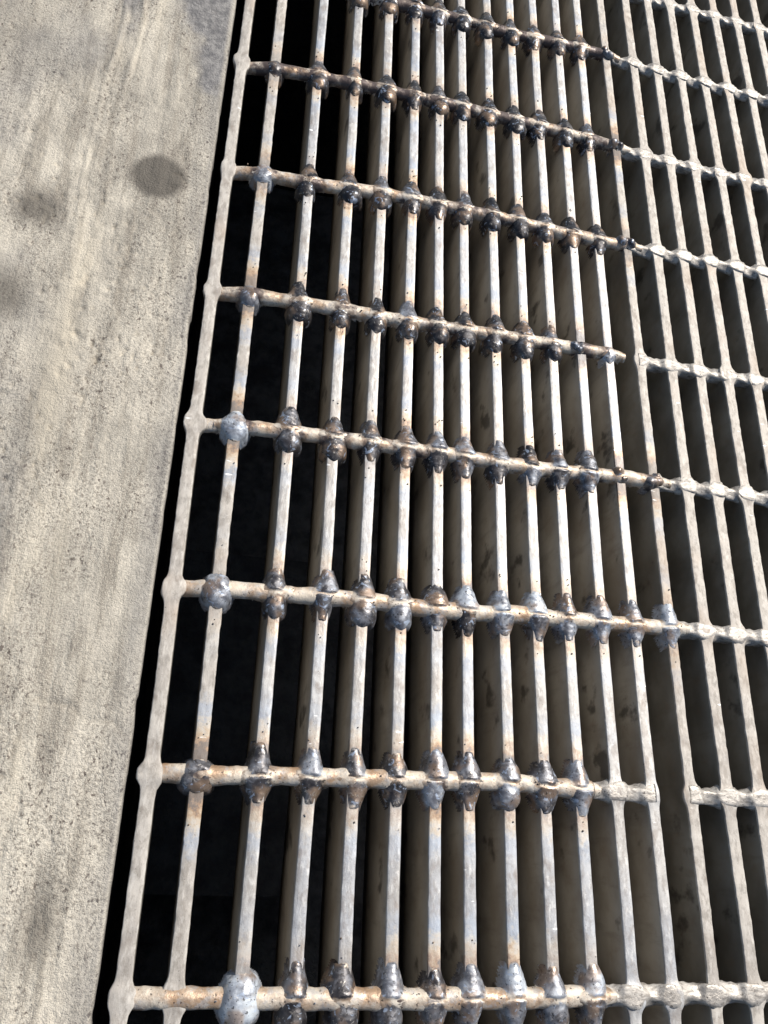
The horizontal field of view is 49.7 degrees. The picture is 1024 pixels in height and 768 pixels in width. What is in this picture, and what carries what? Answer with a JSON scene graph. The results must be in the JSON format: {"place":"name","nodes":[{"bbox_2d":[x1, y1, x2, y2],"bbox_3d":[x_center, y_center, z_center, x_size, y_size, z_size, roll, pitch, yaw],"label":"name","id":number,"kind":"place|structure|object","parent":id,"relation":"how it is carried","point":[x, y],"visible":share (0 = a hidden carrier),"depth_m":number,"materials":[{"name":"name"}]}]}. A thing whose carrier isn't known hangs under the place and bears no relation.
{"place":"outdoors","nodes":[
{"label":"outdoors","id":0,"kind":"place"},
{"bbox_2d":[0,0,244,1023],"bbox_3d":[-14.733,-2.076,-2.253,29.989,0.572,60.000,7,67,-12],"label":"pavement","id":1,"kind":"structure","parent":0,"point":[114,118],"depth_m":0.48,"materials":[{"name":"concrete"}]},
{"bbox_2d":[128,180,409,1023],"bbox_3d":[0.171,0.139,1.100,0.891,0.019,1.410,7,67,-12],"label":"pit floor","id":2,"kind":"structure","parent":0,"point":[207,952],"depth_m":1.08,"materials":[{"name":"black"}]},
{"bbox_2d":[236,0,396,203],"bbox_3d":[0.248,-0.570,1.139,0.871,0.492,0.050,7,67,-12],"label":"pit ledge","id":3,"kind":"object","parent":2,"relation":"on","point":[287,132],"depth_m":1.12,"materials":[{"name":"black"}]},
{"bbox_3d":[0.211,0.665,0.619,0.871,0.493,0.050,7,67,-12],"label":"pit ledge","id":4,"kind":"structure","parent":0,"visible":0},
{"bbox_2d":[107,0,767,1023],"bbox_3d":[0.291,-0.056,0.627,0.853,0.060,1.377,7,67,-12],"label":"steel grating","id":5,"kind":"object","parent":4,"relation":"on","point":[569,448],"visible":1,"depth_m":0.52,"materials":[{"name":"metal"}]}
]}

